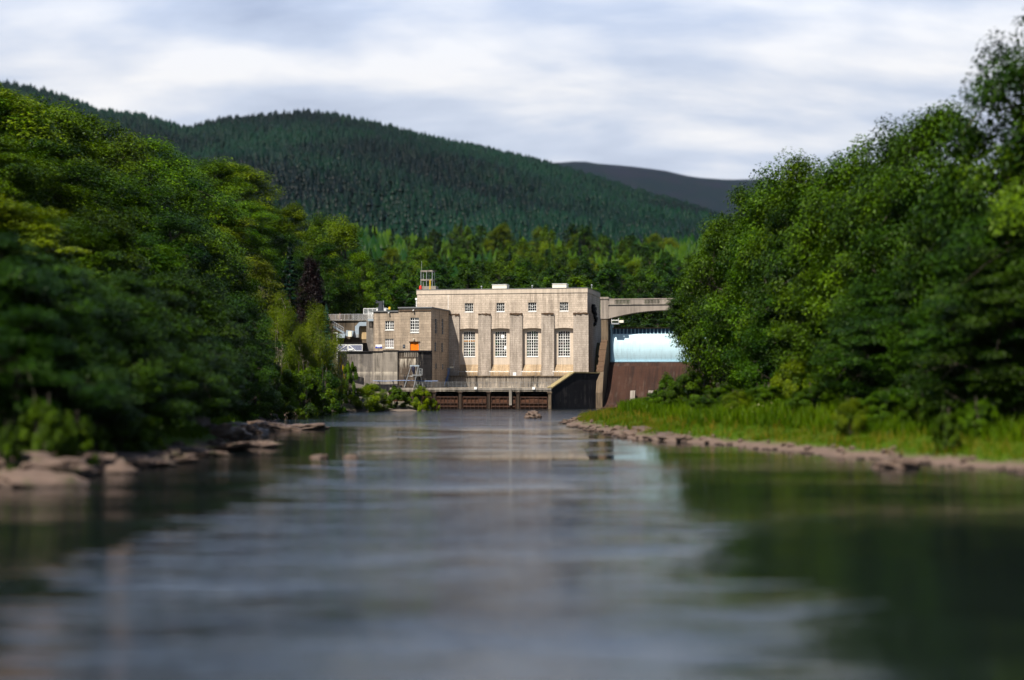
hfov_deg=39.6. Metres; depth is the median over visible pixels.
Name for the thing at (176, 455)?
rock outcrop
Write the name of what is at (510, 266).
broadleaf tree
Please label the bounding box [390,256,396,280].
conifer tree
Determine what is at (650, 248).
broadleaf tree
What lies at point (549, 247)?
conifer tree
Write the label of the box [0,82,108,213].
broadleaf tree
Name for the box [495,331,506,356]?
window
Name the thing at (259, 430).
rock outcrop
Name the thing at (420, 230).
conifer tree
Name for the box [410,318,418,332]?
window
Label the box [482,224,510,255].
broadleaf tree
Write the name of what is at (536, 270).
broadleaf tree
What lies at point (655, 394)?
shrub
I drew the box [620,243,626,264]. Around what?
conifer tree
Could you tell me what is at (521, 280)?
broadleaf tree
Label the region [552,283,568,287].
roof vent
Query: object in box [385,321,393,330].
window
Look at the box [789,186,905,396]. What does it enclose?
broadleaf tree
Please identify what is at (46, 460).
rock outcrop
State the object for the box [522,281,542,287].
broadleaf tree
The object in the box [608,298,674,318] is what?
dam bridge
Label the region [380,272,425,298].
broadleaf tree
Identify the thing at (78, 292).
broadleaf tree
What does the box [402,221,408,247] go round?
conifer tree
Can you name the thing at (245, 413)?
broadleaf tree
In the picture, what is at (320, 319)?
broadleaf tree
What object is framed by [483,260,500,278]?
broadleaf tree
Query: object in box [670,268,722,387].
broadleaf tree
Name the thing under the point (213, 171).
broadleaf tree
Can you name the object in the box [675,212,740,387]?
broadleaf tree
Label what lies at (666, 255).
broadleaf tree
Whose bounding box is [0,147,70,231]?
broadleaf tree
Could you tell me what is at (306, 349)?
broadleaf tree
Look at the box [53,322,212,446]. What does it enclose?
broadleaf tree
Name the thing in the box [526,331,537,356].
window
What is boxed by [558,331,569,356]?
window
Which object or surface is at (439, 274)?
broadleaf tree
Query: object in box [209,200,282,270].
broadleaf tree
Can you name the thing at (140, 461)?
rock outcrop
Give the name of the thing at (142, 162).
broadleaf tree
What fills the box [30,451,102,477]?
rock outcrop
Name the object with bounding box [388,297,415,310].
broadleaf tree
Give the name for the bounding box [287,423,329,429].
rock outcrop
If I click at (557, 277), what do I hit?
broadleaf tree
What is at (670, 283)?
broadleaf tree
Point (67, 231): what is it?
broadleaf tree
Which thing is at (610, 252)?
conifer tree
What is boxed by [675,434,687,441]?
stone
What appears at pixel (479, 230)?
broadleaf tree
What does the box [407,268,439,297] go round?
broadleaf tree
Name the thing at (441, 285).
broadleaf tree
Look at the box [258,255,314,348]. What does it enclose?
broadleaf tree
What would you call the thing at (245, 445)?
rock outcrop
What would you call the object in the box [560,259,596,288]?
broadleaf tree
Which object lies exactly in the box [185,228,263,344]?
broadleaf tree
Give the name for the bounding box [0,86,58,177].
broadleaf tree
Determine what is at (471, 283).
broadleaf tree
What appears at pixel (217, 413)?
broadleaf tree
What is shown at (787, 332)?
broadleaf tree
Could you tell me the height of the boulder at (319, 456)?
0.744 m
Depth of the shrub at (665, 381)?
213.16 m
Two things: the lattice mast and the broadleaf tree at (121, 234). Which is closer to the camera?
the broadleaf tree at (121, 234)
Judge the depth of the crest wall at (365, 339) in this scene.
348.45 m
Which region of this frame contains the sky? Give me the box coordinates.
[0,0,1023,187]
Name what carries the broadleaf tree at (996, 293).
on the ground at (746, 442)
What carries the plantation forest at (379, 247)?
on the ground at (746, 442)
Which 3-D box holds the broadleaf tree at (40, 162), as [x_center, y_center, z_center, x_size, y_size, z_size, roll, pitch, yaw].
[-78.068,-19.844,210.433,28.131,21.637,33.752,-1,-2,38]
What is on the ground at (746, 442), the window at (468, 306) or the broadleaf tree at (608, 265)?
the broadleaf tree at (608, 265)
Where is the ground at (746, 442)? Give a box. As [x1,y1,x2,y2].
[0,144,1023,468]
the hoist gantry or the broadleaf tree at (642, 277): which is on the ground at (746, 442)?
the broadleaf tree at (642, 277)
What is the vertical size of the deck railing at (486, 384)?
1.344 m
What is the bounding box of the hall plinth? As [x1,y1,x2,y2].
[449,372,562,386]
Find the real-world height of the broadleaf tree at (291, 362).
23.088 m
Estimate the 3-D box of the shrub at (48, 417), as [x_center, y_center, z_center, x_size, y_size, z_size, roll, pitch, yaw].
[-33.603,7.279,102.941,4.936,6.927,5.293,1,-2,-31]
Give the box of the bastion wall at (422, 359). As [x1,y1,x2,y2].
[398,350,431,387]
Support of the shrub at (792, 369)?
on the ground at (746, 442)
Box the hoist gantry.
[404,365,422,387]
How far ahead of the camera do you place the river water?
55.72 m
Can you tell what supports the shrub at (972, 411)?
on the ground at (746, 442)
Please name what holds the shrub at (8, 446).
on the ground at (746, 442)
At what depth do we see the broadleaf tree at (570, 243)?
760.25 m
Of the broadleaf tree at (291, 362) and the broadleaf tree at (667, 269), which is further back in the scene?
the broadleaf tree at (667, 269)
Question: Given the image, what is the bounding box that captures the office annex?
[373,307,449,387]
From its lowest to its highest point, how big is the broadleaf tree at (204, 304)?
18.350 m
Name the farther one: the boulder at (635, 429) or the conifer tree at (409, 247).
the conifer tree at (409, 247)
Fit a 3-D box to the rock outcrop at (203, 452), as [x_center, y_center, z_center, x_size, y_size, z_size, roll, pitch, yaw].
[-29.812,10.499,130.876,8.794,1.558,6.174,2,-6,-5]
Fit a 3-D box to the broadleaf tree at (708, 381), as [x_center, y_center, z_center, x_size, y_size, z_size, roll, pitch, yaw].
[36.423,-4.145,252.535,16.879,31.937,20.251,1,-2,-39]
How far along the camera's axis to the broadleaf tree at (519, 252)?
625.82 m
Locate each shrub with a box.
[0,419,26,470]
[15,424,43,451]
[18,393,79,457]
[55,409,99,465]
[77,421,115,453]
[124,425,167,450]
[235,381,295,420]
[252,362,307,417]
[282,361,336,415]
[301,353,326,411]
[301,367,345,414]
[321,389,348,412]
[338,356,345,393]
[341,358,358,403]
[347,383,390,411]
[380,385,412,408]
[409,385,431,410]
[426,398,439,410]
[642,387,673,405]
[658,372,690,400]
[660,369,714,404]
[688,394,717,412]
[690,383,750,404]
[721,389,752,413]
[746,383,786,405]
[770,354,818,399]
[783,382,835,410]
[830,397,869,435]
[857,388,915,425]
[896,392,944,428]
[931,406,963,453]
[955,396,1004,435]
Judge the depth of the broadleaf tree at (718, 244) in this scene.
228.62 m
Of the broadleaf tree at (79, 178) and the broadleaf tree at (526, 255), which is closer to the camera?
the broadleaf tree at (79, 178)
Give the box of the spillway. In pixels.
[603,361,711,407]
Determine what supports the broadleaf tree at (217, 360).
on the ground at (746, 442)
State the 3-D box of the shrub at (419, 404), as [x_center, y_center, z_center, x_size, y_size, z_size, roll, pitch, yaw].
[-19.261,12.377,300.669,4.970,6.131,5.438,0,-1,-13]
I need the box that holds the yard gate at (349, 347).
[338,344,362,350]
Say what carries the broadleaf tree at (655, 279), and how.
on the ground at (746, 442)
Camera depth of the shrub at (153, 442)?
125.73 m
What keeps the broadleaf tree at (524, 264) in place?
on the ground at (746, 442)
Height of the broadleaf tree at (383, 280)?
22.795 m
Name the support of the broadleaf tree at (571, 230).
on the ground at (746, 442)
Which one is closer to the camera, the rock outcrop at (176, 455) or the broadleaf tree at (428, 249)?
the rock outcrop at (176, 455)
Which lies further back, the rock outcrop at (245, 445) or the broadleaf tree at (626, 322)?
the broadleaf tree at (626, 322)
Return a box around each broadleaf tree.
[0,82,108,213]
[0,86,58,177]
[0,120,56,175]
[0,133,114,239]
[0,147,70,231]
[0,194,91,290]
[0,198,104,300]
[0,230,110,392]
[0,242,152,398]
[0,304,131,444]
[0,308,147,437]
[5,138,148,227]
[10,92,120,212]
[10,274,167,399]
[15,215,137,318]
[35,153,154,268]
[45,205,155,331]
[52,109,174,232]
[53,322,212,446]
[72,268,217,406]
[85,286,250,399]
[91,172,187,263]
[97,232,189,336]
[101,133,173,234]
[105,208,247,339]
[110,168,238,288]
[116,271,253,391]
[126,339,243,423]
[130,134,246,234]
[138,152,251,264]
[162,228,271,351]
[162,263,264,403]
[164,185,254,289]
[177,333,251,423]
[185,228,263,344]
[189,155,256,229]
[198,162,288,249]
[199,204,267,291]
[201,293,290,403]
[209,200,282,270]
[215,343,283,420]
[229,292,286,401]
[230,255,291,356]
[237,200,316,271]
[257,232,314,296]
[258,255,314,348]
[260,201,320,289]
[265,292,302,404]
[283,242,363,313]
[284,320,321,404]
[292,301,349,412]
[294,210,352,308]
[299,212,376,313]
[329,251,395,313]
[356,256,403,307]
[358,275,390,309]
[376,262,418,294]
[376,286,411,310]
[377,247,405,286]
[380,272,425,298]
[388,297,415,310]
[400,249,429,274]
[403,245,439,264]
[405,246,443,267]
[406,250,436,287]
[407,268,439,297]
[408,283,440,306]
[411,237,438,256]
[413,251,454,285]
[415,261,463,293]
[426,229,447,258]
[435,282,448,288]
[446,223,464,256]
[446,248,475,267]
[446,262,486,288]
[450,237,472,263]
[453,266,491,288]
[457,226,481,257]
[461,259,490,287]
[468,225,494,254]
[478,282,491,288]
[482,221,517,256]
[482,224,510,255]
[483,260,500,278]
[483,261,511,286]
[484,252,521,282]
[490,273,521,288]
[496,241,518,254]
[503,250,514,263]
[504,253,521,272]
[507,272,537,287]
[511,257,541,282]
[512,245,537,270]
[513,238,532,254]
[513,249,540,270]
[514,266,536,287]
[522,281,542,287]
[523,258,540,280]
[527,226,548,253]
[530,273,557,287]
[532,255,550,280]
[532,256,563,280]
[536,223,556,254]
[536,239,565,266]
[538,266,574,287]
[539,256,575,283]
[552,245,569,264]
[560,259,580,280]
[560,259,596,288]
[562,224,579,255]
[565,233,592,257]
[567,275,622,319]
[568,255,585,277]
[570,225,600,257]
[577,258,599,286]
[589,257,603,285]
[590,232,616,260]
[592,261,627,316]
[592,268,640,324]
[598,289,625,327]
[600,258,635,290]
[611,257,643,295]
[612,240,640,254]
[613,262,631,297]
[614,319,654,327]
[615,242,638,259]
[615,271,658,327]
[618,234,639,249]
[618,252,641,273]
[620,291,666,327]
[626,267,663,294]
[630,253,657,317]
[631,243,650,258]
[632,286,673,327]
[634,275,681,324]
[635,318,672,327]
[640,233,664,256]
[640,242,663,257]
[649,269,670,316]
[651,258,683,294]
[655,251,670,266]
[657,237,679,248]
[664,289,707,389]
[665,254,684,275]
[669,235,737,388]
[669,252,694,288]
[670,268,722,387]
[672,183,780,387]
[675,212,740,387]
[695,230,802,386]
[697,158,806,389]
[718,284,749,388]
[720,270,818,393]
[731,197,813,392]
[733,146,845,381]
[735,305,781,384]
[760,149,872,353]
[764,194,871,391]
[767,267,854,394]
[775,133,925,346]
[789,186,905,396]
[798,266,901,399]
[807,270,953,405]
[817,112,979,312]
[841,170,943,398]
[845,95,997,362]
[859,209,985,394]
[861,295,996,411]
[875,275,1023,412]
[885,7,1023,391]
[894,250,1023,422]
[905,195,1023,415]
[920,189,1023,412]
[942,46,1023,378]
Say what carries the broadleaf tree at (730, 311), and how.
on the ground at (746, 442)
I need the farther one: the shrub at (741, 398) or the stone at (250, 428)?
the stone at (250, 428)
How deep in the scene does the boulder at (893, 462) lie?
112.79 m
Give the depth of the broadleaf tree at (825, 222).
184.50 m
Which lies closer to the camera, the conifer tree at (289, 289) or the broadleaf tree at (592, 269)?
the conifer tree at (289, 289)
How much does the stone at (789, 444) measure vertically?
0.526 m
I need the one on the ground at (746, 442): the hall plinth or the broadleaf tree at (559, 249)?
the broadleaf tree at (559, 249)
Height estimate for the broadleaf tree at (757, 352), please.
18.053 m
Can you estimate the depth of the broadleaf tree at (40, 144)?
222.47 m
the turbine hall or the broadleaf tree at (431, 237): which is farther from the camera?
the broadleaf tree at (431, 237)
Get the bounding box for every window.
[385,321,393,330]
[385,339,393,348]
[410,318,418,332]
[464,303,472,312]
[464,331,474,356]
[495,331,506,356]
[497,303,504,311]
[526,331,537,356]
[528,302,536,311]
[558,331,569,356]
[559,302,568,311]
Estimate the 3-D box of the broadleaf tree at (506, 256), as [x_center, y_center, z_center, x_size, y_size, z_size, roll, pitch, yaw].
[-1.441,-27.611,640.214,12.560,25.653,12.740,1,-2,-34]
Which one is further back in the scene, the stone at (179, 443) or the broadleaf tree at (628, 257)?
the broadleaf tree at (628, 257)
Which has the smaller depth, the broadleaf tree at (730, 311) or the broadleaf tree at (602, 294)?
the broadleaf tree at (730, 311)
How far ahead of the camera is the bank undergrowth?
148.98 m
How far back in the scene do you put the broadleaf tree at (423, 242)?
743.70 m
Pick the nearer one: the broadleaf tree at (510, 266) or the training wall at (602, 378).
the training wall at (602, 378)
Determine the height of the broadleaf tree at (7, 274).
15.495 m
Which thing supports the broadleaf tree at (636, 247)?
on the ground at (746, 442)
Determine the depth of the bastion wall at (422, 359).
327.05 m
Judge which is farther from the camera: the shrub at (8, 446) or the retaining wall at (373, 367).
the retaining wall at (373, 367)
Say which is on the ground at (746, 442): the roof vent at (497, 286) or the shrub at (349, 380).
the shrub at (349, 380)
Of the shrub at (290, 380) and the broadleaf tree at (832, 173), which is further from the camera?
the shrub at (290, 380)
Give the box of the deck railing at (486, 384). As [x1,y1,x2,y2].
[419,382,533,387]
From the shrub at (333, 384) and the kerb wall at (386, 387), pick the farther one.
the kerb wall at (386, 387)
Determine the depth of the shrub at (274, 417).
223.74 m
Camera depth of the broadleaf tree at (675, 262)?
650.66 m
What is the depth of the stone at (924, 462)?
118.50 m
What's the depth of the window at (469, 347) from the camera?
345.23 m
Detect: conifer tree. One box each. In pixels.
[276,242,299,358]
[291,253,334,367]
[321,304,334,387]
[367,225,372,237]
[388,228,396,246]
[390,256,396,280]
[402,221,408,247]
[406,239,411,258]
[418,224,422,244]
[432,235,438,255]
[444,251,448,281]
[459,219,465,242]
[507,247,511,261]
[548,244,551,262]
[576,236,582,256]
[607,239,613,260]
[617,237,625,257]
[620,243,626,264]
[642,234,649,260]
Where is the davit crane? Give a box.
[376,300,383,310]
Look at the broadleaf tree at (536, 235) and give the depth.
778.02 m
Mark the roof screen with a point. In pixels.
(369, 310)
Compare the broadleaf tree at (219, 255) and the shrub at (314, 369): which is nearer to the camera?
the broadleaf tree at (219, 255)
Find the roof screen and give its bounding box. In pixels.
[363,308,375,313]
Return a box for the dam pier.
[600,297,612,371]
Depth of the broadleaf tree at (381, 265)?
543.52 m
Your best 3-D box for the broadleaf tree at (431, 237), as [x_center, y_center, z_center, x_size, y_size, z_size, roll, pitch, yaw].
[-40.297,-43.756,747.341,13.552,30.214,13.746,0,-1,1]
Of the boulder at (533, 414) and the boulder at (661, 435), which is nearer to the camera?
the boulder at (661, 435)
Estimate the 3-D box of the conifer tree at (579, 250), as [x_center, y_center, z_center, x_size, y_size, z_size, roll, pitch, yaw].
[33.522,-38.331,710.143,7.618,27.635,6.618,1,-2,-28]
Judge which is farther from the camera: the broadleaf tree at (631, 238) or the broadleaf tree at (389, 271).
the broadleaf tree at (631, 238)
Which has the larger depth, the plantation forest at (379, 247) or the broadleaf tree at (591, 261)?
the plantation forest at (379, 247)
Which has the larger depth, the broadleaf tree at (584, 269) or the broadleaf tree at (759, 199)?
the broadleaf tree at (584, 269)
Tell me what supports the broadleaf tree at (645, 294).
on the ground at (746, 442)
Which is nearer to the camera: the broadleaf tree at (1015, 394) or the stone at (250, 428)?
the broadleaf tree at (1015, 394)
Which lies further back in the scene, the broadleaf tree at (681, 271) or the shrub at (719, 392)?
the broadleaf tree at (681, 271)
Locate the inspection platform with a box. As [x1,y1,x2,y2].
[611,318,623,324]
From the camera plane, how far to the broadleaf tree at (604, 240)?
739.36 m
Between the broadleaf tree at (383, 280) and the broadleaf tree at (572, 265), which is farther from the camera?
the broadleaf tree at (572, 265)
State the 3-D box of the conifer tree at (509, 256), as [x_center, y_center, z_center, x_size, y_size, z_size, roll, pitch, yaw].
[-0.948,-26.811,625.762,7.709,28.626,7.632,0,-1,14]
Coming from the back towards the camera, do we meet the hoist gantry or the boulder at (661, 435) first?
the hoist gantry
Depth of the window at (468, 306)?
344.72 m
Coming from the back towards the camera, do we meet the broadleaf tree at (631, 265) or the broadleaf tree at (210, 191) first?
the broadleaf tree at (631, 265)
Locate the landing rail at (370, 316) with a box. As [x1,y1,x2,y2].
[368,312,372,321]
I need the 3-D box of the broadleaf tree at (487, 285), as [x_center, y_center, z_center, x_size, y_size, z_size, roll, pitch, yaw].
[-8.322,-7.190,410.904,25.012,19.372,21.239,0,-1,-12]
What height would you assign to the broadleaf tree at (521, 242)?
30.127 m
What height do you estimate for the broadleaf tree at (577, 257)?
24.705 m
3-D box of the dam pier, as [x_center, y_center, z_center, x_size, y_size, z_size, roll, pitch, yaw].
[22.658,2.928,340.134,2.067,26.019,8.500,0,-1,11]
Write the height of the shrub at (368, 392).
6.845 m
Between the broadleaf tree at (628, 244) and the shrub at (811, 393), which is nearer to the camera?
the shrub at (811, 393)
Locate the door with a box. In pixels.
[409,341,418,349]
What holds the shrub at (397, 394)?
on the ground at (746, 442)
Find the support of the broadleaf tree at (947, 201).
on the ground at (746, 442)
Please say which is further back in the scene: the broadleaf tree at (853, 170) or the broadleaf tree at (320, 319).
the broadleaf tree at (320, 319)
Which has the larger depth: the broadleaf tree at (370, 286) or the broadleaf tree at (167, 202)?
the broadleaf tree at (370, 286)
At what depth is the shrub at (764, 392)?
176.95 m
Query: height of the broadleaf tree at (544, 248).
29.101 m
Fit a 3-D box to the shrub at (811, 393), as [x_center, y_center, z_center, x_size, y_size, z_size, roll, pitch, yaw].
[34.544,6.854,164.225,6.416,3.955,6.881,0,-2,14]
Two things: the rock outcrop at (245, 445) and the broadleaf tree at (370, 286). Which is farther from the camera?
the broadleaf tree at (370, 286)
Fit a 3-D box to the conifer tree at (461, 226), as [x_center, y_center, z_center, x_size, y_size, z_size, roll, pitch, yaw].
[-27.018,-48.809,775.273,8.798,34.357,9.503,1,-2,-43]
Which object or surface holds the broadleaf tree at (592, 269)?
on the ground at (746, 442)
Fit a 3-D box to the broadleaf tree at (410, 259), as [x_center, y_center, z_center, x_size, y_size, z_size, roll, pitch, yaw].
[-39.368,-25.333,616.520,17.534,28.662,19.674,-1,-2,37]
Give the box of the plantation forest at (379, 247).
[336,222,705,292]
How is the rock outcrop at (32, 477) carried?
on the ground at (746, 442)
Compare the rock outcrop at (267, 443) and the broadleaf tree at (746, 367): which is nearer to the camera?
the rock outcrop at (267, 443)
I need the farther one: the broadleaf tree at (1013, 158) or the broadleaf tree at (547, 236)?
the broadleaf tree at (547, 236)
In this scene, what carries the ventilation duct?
attached to the crest wall at (365, 339)
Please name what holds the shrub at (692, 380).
on the ground at (746, 442)
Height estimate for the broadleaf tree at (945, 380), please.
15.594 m
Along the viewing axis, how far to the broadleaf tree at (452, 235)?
799.16 m
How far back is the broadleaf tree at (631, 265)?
601.13 m
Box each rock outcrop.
[0,451,98,474]
[0,467,92,486]
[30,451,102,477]
[79,451,140,473]
[105,450,177,467]
[127,449,199,462]
[149,445,234,456]
[187,416,210,425]
[202,441,261,450]
[204,423,252,441]
[230,421,270,432]
[247,420,301,430]
[250,440,282,447]
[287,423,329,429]
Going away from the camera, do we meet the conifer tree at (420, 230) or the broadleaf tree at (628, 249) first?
the broadleaf tree at (628, 249)
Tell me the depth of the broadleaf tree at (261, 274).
302.11 m
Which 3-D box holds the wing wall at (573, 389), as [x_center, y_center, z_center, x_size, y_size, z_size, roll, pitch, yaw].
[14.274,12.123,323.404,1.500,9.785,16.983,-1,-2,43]
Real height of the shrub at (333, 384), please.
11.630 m
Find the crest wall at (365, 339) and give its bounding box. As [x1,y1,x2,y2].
[329,314,372,373]
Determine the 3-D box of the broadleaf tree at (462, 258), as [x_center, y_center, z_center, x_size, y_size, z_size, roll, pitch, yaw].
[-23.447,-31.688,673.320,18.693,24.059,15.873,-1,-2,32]
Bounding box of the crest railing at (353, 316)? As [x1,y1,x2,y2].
[328,314,367,319]
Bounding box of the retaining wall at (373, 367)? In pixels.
[347,350,397,393]
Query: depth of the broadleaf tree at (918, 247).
151.90 m
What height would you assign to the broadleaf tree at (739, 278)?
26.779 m
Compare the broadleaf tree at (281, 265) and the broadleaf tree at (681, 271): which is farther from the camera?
the broadleaf tree at (681, 271)
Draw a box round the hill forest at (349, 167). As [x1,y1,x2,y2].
[0,78,976,248]
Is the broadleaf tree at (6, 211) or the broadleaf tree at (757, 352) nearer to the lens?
the broadleaf tree at (6, 211)
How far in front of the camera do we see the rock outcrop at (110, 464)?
107.52 m
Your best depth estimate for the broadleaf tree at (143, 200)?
246.16 m
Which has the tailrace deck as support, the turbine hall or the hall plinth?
the hall plinth
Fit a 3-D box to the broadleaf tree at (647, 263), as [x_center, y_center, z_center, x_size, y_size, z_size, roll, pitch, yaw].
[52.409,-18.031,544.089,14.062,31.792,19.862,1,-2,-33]
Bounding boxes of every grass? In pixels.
[575,386,1023,461]
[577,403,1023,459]
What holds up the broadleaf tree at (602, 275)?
on the ground at (746, 442)
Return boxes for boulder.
[309,454,328,457]
[342,454,357,457]
[524,410,541,417]
[620,426,650,434]
[647,431,675,439]
[871,456,920,468]
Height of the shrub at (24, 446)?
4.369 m
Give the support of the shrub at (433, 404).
on the ground at (746, 442)
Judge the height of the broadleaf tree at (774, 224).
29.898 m
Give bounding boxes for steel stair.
[334,322,354,337]
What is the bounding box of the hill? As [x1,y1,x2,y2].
[552,161,994,215]
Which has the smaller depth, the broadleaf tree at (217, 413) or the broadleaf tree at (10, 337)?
the broadleaf tree at (10, 337)
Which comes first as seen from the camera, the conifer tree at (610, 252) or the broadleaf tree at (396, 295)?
the broadleaf tree at (396, 295)
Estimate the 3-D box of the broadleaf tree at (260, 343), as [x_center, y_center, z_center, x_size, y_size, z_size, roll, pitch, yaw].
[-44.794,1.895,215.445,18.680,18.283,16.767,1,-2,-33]
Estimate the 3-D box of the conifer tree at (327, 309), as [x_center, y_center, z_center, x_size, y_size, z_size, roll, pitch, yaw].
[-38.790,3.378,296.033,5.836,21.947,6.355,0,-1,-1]
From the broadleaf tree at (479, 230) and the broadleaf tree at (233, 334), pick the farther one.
the broadleaf tree at (479, 230)
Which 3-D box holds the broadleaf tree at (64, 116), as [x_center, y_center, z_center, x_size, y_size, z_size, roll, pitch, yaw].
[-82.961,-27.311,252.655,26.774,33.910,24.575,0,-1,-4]
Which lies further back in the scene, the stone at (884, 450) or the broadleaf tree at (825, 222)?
the broadleaf tree at (825, 222)
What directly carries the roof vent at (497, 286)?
on the turbine hall
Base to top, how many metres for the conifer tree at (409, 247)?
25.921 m
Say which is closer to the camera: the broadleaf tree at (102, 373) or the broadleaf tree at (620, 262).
the broadleaf tree at (102, 373)
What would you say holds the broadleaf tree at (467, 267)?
on the ground at (746, 442)
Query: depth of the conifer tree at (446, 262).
628.60 m
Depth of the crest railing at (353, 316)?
348.67 m
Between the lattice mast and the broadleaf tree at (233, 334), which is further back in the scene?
the lattice mast
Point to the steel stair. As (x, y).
(349, 333)
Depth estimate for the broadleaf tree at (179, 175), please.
299.73 m
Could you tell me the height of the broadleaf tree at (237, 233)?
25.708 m
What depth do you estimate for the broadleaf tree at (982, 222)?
133.96 m
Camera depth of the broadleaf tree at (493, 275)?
490.36 m
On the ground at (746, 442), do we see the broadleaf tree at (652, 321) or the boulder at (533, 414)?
the broadleaf tree at (652, 321)
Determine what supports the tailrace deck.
on the ground at (746, 442)
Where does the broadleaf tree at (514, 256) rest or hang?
on the ground at (746, 442)
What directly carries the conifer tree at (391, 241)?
on the ground at (746, 442)
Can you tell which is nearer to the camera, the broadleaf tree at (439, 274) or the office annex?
the office annex
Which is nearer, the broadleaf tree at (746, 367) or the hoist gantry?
the broadleaf tree at (746, 367)
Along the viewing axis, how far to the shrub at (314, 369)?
277.89 m
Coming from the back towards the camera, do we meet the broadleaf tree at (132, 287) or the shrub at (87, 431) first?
the broadleaf tree at (132, 287)
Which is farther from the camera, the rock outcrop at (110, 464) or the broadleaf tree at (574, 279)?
the broadleaf tree at (574, 279)
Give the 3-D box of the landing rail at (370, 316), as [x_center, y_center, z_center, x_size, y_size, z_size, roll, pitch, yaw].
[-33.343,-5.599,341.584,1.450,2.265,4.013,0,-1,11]
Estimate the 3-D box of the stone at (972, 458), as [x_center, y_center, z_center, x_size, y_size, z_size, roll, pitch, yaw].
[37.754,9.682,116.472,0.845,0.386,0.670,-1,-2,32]
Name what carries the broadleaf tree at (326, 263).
on the ground at (746, 442)
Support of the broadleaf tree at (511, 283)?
on the ground at (746, 442)
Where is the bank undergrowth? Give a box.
[0,378,288,451]
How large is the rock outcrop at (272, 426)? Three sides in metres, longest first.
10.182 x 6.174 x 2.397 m
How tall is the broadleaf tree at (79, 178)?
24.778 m
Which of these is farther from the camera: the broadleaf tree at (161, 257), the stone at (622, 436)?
the broadleaf tree at (161, 257)
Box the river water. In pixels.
[0,408,1023,679]
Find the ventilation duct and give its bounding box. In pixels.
[354,322,365,337]
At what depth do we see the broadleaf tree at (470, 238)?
757.18 m
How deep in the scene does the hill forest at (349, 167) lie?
1333.50 m
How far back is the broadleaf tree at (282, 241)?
371.34 m
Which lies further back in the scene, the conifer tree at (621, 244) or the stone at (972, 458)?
the conifer tree at (621, 244)
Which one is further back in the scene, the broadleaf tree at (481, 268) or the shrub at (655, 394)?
the broadleaf tree at (481, 268)
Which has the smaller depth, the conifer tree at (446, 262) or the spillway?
the spillway
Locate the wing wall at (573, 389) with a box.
[547,372,599,408]
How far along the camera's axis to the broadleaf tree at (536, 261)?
618.20 m
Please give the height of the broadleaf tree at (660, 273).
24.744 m
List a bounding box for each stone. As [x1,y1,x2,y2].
[172,441,185,445]
[207,440,220,445]
[240,425,255,432]
[611,425,623,430]
[616,434,626,437]
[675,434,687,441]
[787,442,794,446]
[836,447,844,451]
[880,449,892,452]
[918,460,930,463]
[967,456,977,459]
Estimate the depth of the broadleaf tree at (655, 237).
781.46 m
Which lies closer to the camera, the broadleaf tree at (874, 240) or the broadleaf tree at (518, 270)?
the broadleaf tree at (874, 240)
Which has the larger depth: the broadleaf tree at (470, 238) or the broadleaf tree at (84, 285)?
the broadleaf tree at (470, 238)
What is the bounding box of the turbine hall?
[415,287,600,386]
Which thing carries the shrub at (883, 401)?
on the ground at (746, 442)
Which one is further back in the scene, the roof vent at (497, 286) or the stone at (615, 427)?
the roof vent at (497, 286)
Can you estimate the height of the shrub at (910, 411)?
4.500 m
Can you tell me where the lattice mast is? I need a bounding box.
[420,265,437,288]
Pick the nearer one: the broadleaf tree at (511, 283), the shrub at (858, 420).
the shrub at (858, 420)
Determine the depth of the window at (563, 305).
340.04 m
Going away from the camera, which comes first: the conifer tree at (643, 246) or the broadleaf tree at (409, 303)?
the broadleaf tree at (409, 303)
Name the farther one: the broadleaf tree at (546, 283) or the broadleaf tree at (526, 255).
the broadleaf tree at (526, 255)
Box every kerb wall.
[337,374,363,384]
[375,384,401,391]
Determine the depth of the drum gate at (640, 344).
337.32 m
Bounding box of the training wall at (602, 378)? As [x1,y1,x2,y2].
[596,340,607,407]
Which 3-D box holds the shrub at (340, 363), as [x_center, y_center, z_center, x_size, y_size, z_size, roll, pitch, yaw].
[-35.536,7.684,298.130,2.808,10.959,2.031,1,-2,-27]
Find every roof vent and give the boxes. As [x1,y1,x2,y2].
[492,284,508,288]
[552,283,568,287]
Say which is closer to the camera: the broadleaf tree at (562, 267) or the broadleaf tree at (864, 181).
the broadleaf tree at (864, 181)
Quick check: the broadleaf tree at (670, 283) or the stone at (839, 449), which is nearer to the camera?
the stone at (839, 449)
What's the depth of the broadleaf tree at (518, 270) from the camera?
488.82 m
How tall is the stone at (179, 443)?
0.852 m
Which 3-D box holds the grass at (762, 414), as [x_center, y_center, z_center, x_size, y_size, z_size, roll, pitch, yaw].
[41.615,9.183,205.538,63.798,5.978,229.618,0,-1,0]
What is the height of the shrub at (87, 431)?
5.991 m
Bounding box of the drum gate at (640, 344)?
[610,324,686,360]
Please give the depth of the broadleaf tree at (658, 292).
389.33 m
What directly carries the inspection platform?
hanging from the dam bridge
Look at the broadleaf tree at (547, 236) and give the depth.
770.40 m
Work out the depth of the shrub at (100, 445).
112.55 m
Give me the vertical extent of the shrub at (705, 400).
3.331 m
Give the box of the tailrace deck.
[388,387,551,408]

